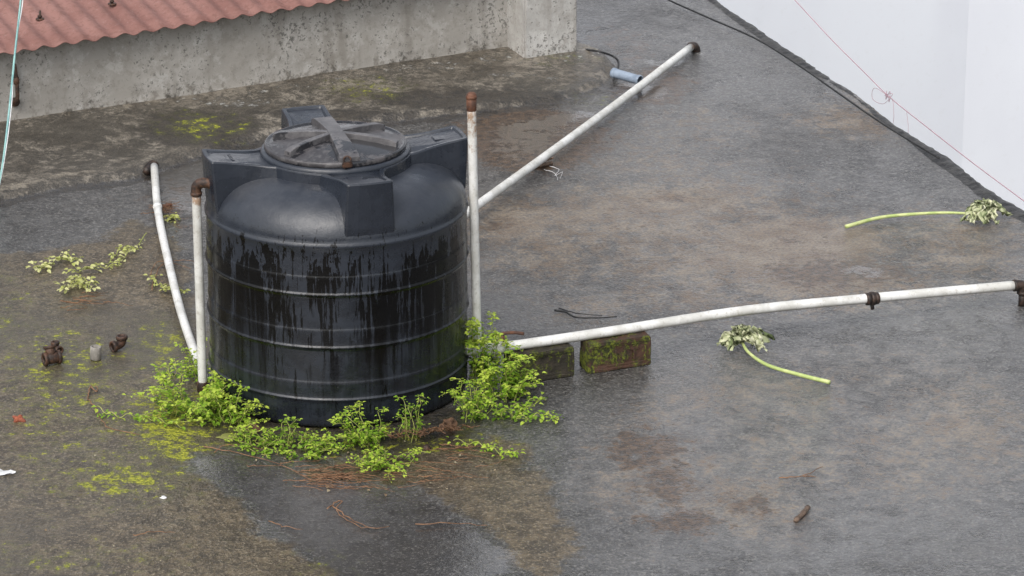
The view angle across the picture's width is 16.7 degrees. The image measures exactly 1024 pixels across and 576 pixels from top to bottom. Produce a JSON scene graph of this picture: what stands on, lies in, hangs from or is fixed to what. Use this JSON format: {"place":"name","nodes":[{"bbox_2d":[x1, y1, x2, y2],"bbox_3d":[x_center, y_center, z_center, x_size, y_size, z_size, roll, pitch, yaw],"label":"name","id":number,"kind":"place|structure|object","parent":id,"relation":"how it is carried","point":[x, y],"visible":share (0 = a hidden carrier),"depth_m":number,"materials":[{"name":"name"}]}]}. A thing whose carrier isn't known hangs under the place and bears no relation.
{"place":"outdoors","nodes":[
{"label":"outdoors","id":0,"kind":"place"},
{"bbox_2d":[245,423,259,432],"bbox_3d":[-0.860,0.467,11.575,0.052,0.036,0.035,0,20,0],"label":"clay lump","id":1,"kind":"object","parent":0,"point":[255,427],"visible":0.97,"depth_m":11.56,"materials":[{"name":"brown soil"}]},
{"bbox_2d":[423,444,430,450],"bbox_3d":[-0.279,0.522,11.430,0.029,0.019,0.026,0,20,0],"label":"dark stone","id":2,"kind":"object","parent":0,"point":[426,447],"visible":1,"depth_m":11.42,"materials":[{"name":"stone"}]},
{"bbox_2d":[0,0,1023,575],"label":"rooftop floor","id":3,"kind":"structure","parent":0,"point":[726,166],"depth_m":12.30,"materials":[{"name":"grey concrete"}]},
{"bbox_2d":[0,469,15,474],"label":"plastic scrap","id":4,"kind":"object","parent":3,"relation":"on","point":[2,472],"visible":1,"depth_m":11.23,"materials":[{"name":"white plastic"}]},
{"bbox_2d":[12,415,25,421],"bbox_3d":[-1.647,0.439,11.656,0.047,0.032,0.033,0,20,0],"label":"brick fragment","id":5,"kind":"object","parent":3,"relation":"on","point":[19,418],"visible":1,"depth_m":11.64,"materials":[{"name":"red brick"}]},
{"bbox_2d":[41,344,62,365],"bbox_3d":[-1.605,0.230,12.146,0.063,0.073,0.063,-11,23,-27],"label":"pipe fitting","id":6,"kind":"object","parent":3,"relation":"on","point":[51,354],"visible":1,"depth_m":12.13,"materials":[{"name":"metal"}]},
{"bbox_2d":[26,249,83,272],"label":"creeping vine","id":7,"kind":"object","parent":3,"relation":"on","point":[57,258],"visible":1,"depth_m":13.12,"materials":[{"name":"green plant"}]},
{"bbox_2d":[51,340,63,352],"bbox_3d":[-1.600,0.209,12.252,0.032,0.041,0.048,-14,24,-34],"label":"pipe fitting","id":8,"kind":"object","parent":3,"relation":"on","point":[57,343],"visible":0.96,"depth_m":12.24,"materials":[{"name":"metal"}]},
{"bbox_2d":[54,274,100,292],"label":"creeping vine","id":9,"kind":"object","parent":3,"relation":"on","point":[81,281],"visible":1,"depth_m":12.88,"materials":[{"name":"green plant"}]},
{"bbox_2d":[90,344,101,360],"bbox_3d":[-1.454,0.226,12.187,0.043,0.051,0.040,0,20,0],"label":"pipe fitting","id":10,"kind":"object","parent":3,"relation":"on","point":[95,352],"visible":1,"depth_m":12.17,"materials":[{"name":"grey plastic"}]},
{"bbox_2d":[60,292,132,310],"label":"dried roots","id":11,"kind":"object","parent":3,"relation":"on","point":[82,300],"visible":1,"depth_m":12.71,"materials":[{"name":"brown plant"}]},
{"bbox_2d":[62,244,138,276],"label":"creeping vine","id":12,"kind":"object","parent":3,"relation":"on","point":[91,266],"visible":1,"depth_m":13.12,"materials":[{"name":"green plant"}]},
{"bbox_2d":[87,385,138,434],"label":"twig","id":13,"kind":"object","parent":3,"relation":"on","point":[97,412],"visible":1,"depth_m":11.76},
{"bbox_2d":[109,334,127,352],"bbox_3d":[-1.381,0.195,12.275,0.063,0.053,0.042,-16,25,-37],"label":"pipe fitting","id":14,"kind":"object","parent":3,"relation":"on","point":[118,344],"visible":1,"depth_m":12.26,"materials":[{"name":"metal"}]},
{"bbox_2d":[95,233,146,269],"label":"creeping vine","id":15,"kind":"object","parent":3,"relation":"on","point":[112,264],"visible":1,"depth_m":13.11,"materials":[{"name":"green plant"}]},
{"bbox_2d":[92,405,184,429],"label":"creeping vine","id":16,"kind":"object","parent":3,"relation":"on","point":[138,418],"visible":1,"depth_m":11.65,"materials":[{"name":"green plant"}]},
{"bbox_2d":[133,531,173,535],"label":"twig","id":17,"kind":"object","parent":3,"relation":"on","point":[150,531],"visible":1,"depth_m":10.78,"materials":[{"name":"brown wood"}]},
{"bbox_2d":[141,201,182,217],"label":"dead weed","id":18,"kind":"object","parent":3,"relation":"on","point":[166,206],"visible":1,"depth_m":13.71,"materials":[{"name":"brown plant"}]},
{"bbox_2d":[144,274,190,293],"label":"creeping vine","id":19,"kind":"object","parent":3,"relation":"on","point":[162,286],"visible":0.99,"depth_m":12.85,"materials":[{"name":"green plant"}]},
{"bbox_2d":[149,260,193,289],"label":"dried vine","id":20,"kind":"object","parent":3,"relation":"on","point":[161,265],"visible":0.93,"depth_m":13.08,"materials":[{"name":"brown plant"}]},
{"bbox_2d":[163,212,180,222],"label":"creeping vine","id":21,"kind":"object","parent":3,"relation":"on","point":[172,216],"visible":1,"depth_m":13.59,"materials":[{"name":"green plant"}]},
{"bbox_2d":[150,352,195,385],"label":"weed","id":22,"kind":"object","parent":3,"relation":"on","point":[171,374],"visible":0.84,"depth_m":12.01,"materials":[{"name":"green plant"}]},
{"bbox_2d":[143,160,208,380],"bbox_3d":[-1.272,-0.097,13.062,0.069,0.042,2.446,-3,20,-9],"label":"bowed pipe","id":23,"kind":"object","parent":3,"relation":"on","point":[151,166],"visible":0.95,"depth_m":13.06,"materials":[{"name":"white plastic"}]},
{"bbox_2d":[122,359,247,420],"bbox_3d":[-1.108,0.362,11.693,0.331,0.136,0.416,-13,24,-31],"label":"weed","id":24,"kind":"object","parent":3,"relation":"on","point":[185,401],"visible":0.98,"depth_m":11.69,"materials":[{"name":"green plant"}]},
{"bbox_2d":[174,337,210,381],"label":"weed","id":25,"kind":"object","parent":3,"relation":"on","point":[193,371],"visible":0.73,"depth_m":11.98,"materials":[{"name":"green plant"}]},
{"bbox_2d":[190,178,209,392],"bbox_3d":[-1.004,-0.002,11.736,0.168,0.789,0.076,9,22,22],"label":"riser pipe","id":26,"kind":"object","parent":3,"relation":"on","point":[198,185],"visible":0.97,"depth_m":11.73,"materials":[{"name":"white plastic"}]},
{"bbox_2d":[174,385,269,427],"bbox_3d":[-0.978,0.399,11.599,0.297,0.132,0.236,12,23,29],"label":"weed","id":27,"kind":"object","parent":3,"relation":"on","point":[210,416],"visible":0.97,"depth_m":11.61,"materials":[{"name":"green plant"}]},
{"bbox_2d":[216,433,236,438],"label":"yellow leaf","id":28,"kind":"object","parent":3,"relation":"on","point":[224,436],"visible":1,"depth_m":11.52,"materials":[{"name":"yellow plant"}]},
{"bbox_2d":[224,422,276,443],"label":"weed","id":29,"kind":"object","parent":3,"relation":"on","point":[251,431],"visible":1,"depth_m":11.49,"materials":[{"name":"green plant"}]},
{"bbox_2d":[233,427,298,458],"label":"weed","id":30,"kind":"object","parent":3,"relation":"on","point":[248,444],"visible":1,"depth_m":11.43,"materials":[{"name":"green plant"}]},
{"bbox_2d":[275,414,302,446],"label":"weed","id":31,"kind":"object","parent":3,"relation":"on","point":[290,437],"visible":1,"depth_m":11.44,"materials":[{"name":"green plant"}]},
{"bbox_2d":[203,444,391,483],"bbox_3d":[-0.712,0.574,11.280,0.679,0.006,0.134,11,23,29],"label":"dried vine","id":32,"kind":"object","parent":3,"relation":"on","point":[271,461],"visible":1,"depth_m":11.34,"materials":[{"name":"brown plant"}]},
{"bbox_2d":[264,428,341,462],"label":"weed","id":33,"kind":"object","parent":3,"relation":"on","point":[312,447],"visible":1,"depth_m":11.39,"materials":[{"name":"green plant"}]},
{"bbox_2d":[247,456,393,491],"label":"dried roots","id":34,"kind":"object","parent":3,"relation":"on","point":[329,475],"visible":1,"depth_m":11.18,"materials":[{"name":"brown plant"}]},
{"bbox_2d":[202,105,468,426],"bbox_3d":[-0.593,-0.104,11.849,0.894,0.903,0.894,0,20,0],"label":"water tank","id":35,"kind":"object","parent":3,"relation":"on","point":[336,253],"visible":0.98,"depth_m":11.54,"materials":[{"name":"plastic"}]},
{"bbox_2d":[319,428,358,453],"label":"weed","id":36,"kind":"object","parent":3,"relation":"on","point":[339,447],"visible":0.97,"depth_m":11.43,"materials":[{"name":"green plant"}]},
{"bbox_2d":[327,500,388,528],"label":"dried vine","id":37,"kind":"object","parent":3,"relation":"on","point":[348,516],"visible":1,"depth_m":10.89,"materials":[{"name":"brown plant"}]},
{"bbox_2d":[327,401,394,448],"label":"weed","id":38,"kind":"object","parent":3,"relation":"on","point":[367,438],"visible":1,"depth_m":11.46,"materials":[{"name":"green plant"}]},
{"bbox_2d":[346,436,430,482],"bbox_3d":[-0.412,0.554,11.277,0.267,0.062,0.292,9,22,23],"label":"weed","id":39,"kind":"object","parent":3,"relation":"on","point":[379,462],"visible":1,"depth_m":11.28,"materials":[{"name":"green plant"}]},
{"bbox_2d":[393,393,429,441],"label":"weed","id":40,"kind":"object","parent":3,"relation":"on","point":[418,423],"visible":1,"depth_m":11.48,"materials":[{"name":"green plant"}]},
{"bbox_2d":[353,458,488,488],"bbox_3d":[-0.309,0.591,11.213,0.480,0.025,0.267,0,20,0],"label":"dried vine","id":41,"kind":"object","parent":3,"relation":"on","point":[393,473],"visible":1,"depth_m":11.20,"materials":[{"name":"brown plant"}]},
{"bbox_2d":[383,424,479,438],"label":"dead weed","id":42,"kind":"object","parent":3,"relation":"on","point":[433,429],"visible":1,"depth_m":11.44,"materials":[{"name":"brown plant"}]},
{"bbox_2d":[439,417,457,427],"bbox_3d":[-0.212,0.452,11.610,0.062,0.046,0.035,0,20,0],"label":"clay lump","id":43,"kind":"object","parent":3,"relation":"on","point":[448,421],"visible":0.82,"depth_m":11.60,"materials":[{"name":"brown soil"}]},
{"bbox_2d":[415,522,486,525],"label":"twig","id":44,"kind":"object","parent":3,"relation":"on","point":[449,523],"visible":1,"depth_m":10.85,"materials":[{"name":"brown wood"}]},
{"bbox_2d":[429,444,507,466],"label":"dried vine","id":45,"kind":"object","parent":3,"relation":"on","point":[464,447],"visible":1,"depth_m":11.38,"materials":[{"name":"brown plant"}]},
{"bbox_2d":[439,377,507,422],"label":"weed","id":46,"kind":"object","parent":3,"relation":"on","point":[473,403],"visible":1,"depth_m":11.68,"materials":[{"name":"green plant"}]},
{"bbox_2d":[466,92,481,373],"bbox_3d":[-0.128,-0.177,11.822,0.053,1.018,0.038,0,20,0],"label":"vent pipe","id":47,"kind":"object","parent":3,"relation":"on","point":[471,103],"visible":0.97,"depth_m":11.78,"materials":[{"name":"white plastic"}]},
{"bbox_2d":[446,435,525,458],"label":"creeping vine","id":48,"kind":"object","parent":3,"relation":"on","point":[489,447],"visible":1,"depth_m":11.38,"materials":[{"name":"green plant"}]},
{"bbox_2d":[14,231,965,560],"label":"leaf litter","id":49,"kind":"object","parent":3,"relation":"on","point":[326,461],"visible":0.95,"depth_m":11.20,"materials":[{"name":"brown plant"}]},
{"bbox_2d":[465,311,522,386],"bbox_3d":[-0.062,0.203,11.945,0.204,0.261,0.264,0,20,0],"label":"weed","id":50,"kind":"object","parent":3,"relation":"on","point":[471,342],"visible":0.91,"depth_m":11.91,"materials":[{"name":"green plant"}]},
{"bbox_2d":[472,349,545,401],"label":"weed","id":51,"kind":"object","parent":3,"relation":"on","point":[515,390],"visible":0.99,"depth_m":11.82,"materials":[{"name":"green plant"}]},
{"bbox_2d":[491,397,543,421],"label":"weed","id":52,"kind":"object","parent":3,"relation":"on","point":[521,408],"visible":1,"depth_m":11.68,"materials":[{"name":"green plant"}]},
{"bbox_2d":[510,392,547,405],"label":"creeping vine","id":53,"kind":"object","parent":3,"relation":"on","point":[534,397],"visible":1,"depth_m":11.79,"materials":[{"name":"green plant"}]},
{"bbox_2d":[495,405,563,424],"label":"creeping vine","id":54,"kind":"object","parent":3,"relation":"on","point":[531,416],"visible":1,"depth_m":11.66,"materials":[{"name":"green plant"}]},
{"bbox_2d":[503,343,573,384],"bbox_3d":[0.092,0.256,12.016,0.235,0.112,0.084,-8,22,-21],"label":"brick","id":55,"kind":"object","parent":3,"relation":"on","point":[554,361],"visible":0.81,"depth_m":11.99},
{"bbox_2d":[467,279,1023,355],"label":"outlet pipe","id":56,"kind":"object","parent":55,"relation":"on","point":[871,299],"visible":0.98,"depth_m":12.32,"materials":[{"name":"white plastic"}]},
{"bbox_2d":[507,0,576,57],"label":"concrete pillar","id":57,"kind":"structure","parent":3,"relation":"on","point":[536,28],"depth_m":15.56,"materials":[{"name":"grey concrete"}]},
{"bbox_2d":[537,161,552,167],"bbox_3d":[0.112,-0.500,14.230,0.124,0.020,0.016,-13,24,-31],"label":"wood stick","id":58,"kind":"object","parent":3,"relation":"on","point":[544,164],"visible":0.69,"depth_m":14.24,"materials":[{"name":"brown wood"}]},
{"bbox_2d":[558,308,601,315],"bbox_3d":[0.244,0.089,12.613,0.175,0.005,0.022,10,22,25],"label":"black wire","id":59,"kind":"object","parent":3,"relation":"on","point":[577,313],"visible":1,"depth_m":12.61,"materials":[{"name":"rubber"}]},
{"bbox_2d":[467,42,700,217],"bbox_3d":[0.267,-0.639,14.539,0.052,0.096,3.008,8,21,21],"label":"overflow pipe","id":60,"kind":"object","parent":3,"relation":"on","point":[542,158],"visible":0.79,"depth_m":14.59,"materials":[{"name":"white plastic"}]},
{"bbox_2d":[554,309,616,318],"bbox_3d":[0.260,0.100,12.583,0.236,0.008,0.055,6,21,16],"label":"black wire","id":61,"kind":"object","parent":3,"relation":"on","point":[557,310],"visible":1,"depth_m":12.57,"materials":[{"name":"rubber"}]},
{"bbox_2d":[586,49,619,80],"bbox_3d":[0.431,-1.019,15.578,0.126,0.060,0.448,-7,21,-18],"label":"black cable","id":62,"kind":"object","parent":3,"relation":"on","point":[611,55],"visible":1,"depth_m":15.62,"materials":[{"name":"rubber"}]},
{"bbox_2d":[580,331,650,373],"bbox_3d":[0.360,0.220,12.118,0.240,0.112,0.084,-8,21,-20],"label":"brick","id":63,"kind":"object","parent":3,"relation":"on","point":[617,352],"visible":1,"depth_m":12.09,"materials":[{"name":"brown brick"}]},
{"bbox_2d":[610,68,642,83],"bbox_3d":[0.504,-0.931,15.360,0.160,0.050,0.046,17,26,39],"label":"pipe offcut","id":64,"kind":"object","parent":3,"relation":"on","point":[616,73],"visible":0.99,"depth_m":15.34,"materials":[{"name":"grey plastic"}]},
{"bbox_2d":[716,324,830,384],"bbox_3d":[0.943,0.218,12.166,0.200,0.076,0.541,-16,26,-37],"label":"fallen leaf","id":65,"kind":"object","parent":3,"relation":"on","point":[738,334],"visible":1,"depth_m":12.26,"materials":[{"name":"green plant"}]},
{"bbox_2d":[779,466,822,477],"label":"twig","id":66,"kind":"object","parent":3,"relation":"on","point":[802,475],"visible":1,"depth_m":11.20,"materials":[{"name":"brown wood"}]},
{"bbox_2d":[793,505,810,522],"bbox_3d":[0.907,0.708,10.910,0.020,0.021,0.108,9,22,24],"label":"wood stick","id":67,"kind":"object","parent":3,"relation":"on","point":[802,513],"visible":1,"depth_m":10.90,"materials":[{"name":"brown wood"}]},
{"bbox_2d":[668,0,939,158],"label":"black cable","id":68,"kind":"object","parent":3,"relation":"on","point":[850,101],"visible":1,"depth_m":15.38,"materials":[{"name":"rubber"}]},
{"bbox_2d":[845,198,1013,228],"bbox_3d":[1.620,-0.292,13.562,0.680,0.075,0.197,-3,20,-9],"label":"fallen leaf","id":69,"kind":"object","parent":3,"relation":"on","point":[983,210],"visible":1,"depth_m":13.57,"materials":[{"name":"green plant"}]},
{"bbox_2d":[717,0,1023,209],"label":"neighbour building","id":70,"kind":"structure","parent":0,"point":[951,72],"depth_m":21.54,"materials":[{"name":"white paint"}]},
{"bbox_2d":[795,0,1023,200],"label":"pink string","id":71,"kind":"object","parent":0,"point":[889,97],"visible":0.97,"depth_m":15.40,"materials":[{"name":"pink fabric"}]},
{"label":"ground","id":72,"kind":"structure","parent":0,"visible":0},
{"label":"building walls","id":73,"kind":"object","parent":72,"relation":"on","visible":0},
{"bbox_2d":[0,0,21,180],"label":"hanging cable","id":74,"kind":"object","parent":73,"relation":"on","point":[12,79],"visible":1,"depth_m":14.01,"materials":[{"name":"white plastic"}]},
{"bbox_2d":[0,0,507,121],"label":"parapet wall","id":75,"kind":"structure","parent":73,"relation":"on","point":[262,47],"depth_m":15.06,"materials":[{"name":"grey concrete"}]},
{"bbox_2d":[12,64,19,106],"bbox_3d":[-2.078,-0.848,14.582,0.040,0.191,0.061,-10,22,-26],"label":"pipe bracket","id":76,"kind":"object","parent":75,"relation":"attached to","point":[15,101],"visible":0.89,"depth_m":14.56,"materials":[{"name":"metal"}]},
{"bbox_2d":[0,0,348,54],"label":"corrugated roof","id":77,"kind":"structure","parent":75,"relation":"on","point":[52,23],"depth_m":14.83,"materials":[{"name":"metal"}]},
{"bbox_2d":[708,0,1023,222],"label":"roof edge kerb","id":78,"kind":"structure","parent":73,"relation":"on","point":[947,164],"depth_m":14.56,"materials":[{"name":"grey concrete"}]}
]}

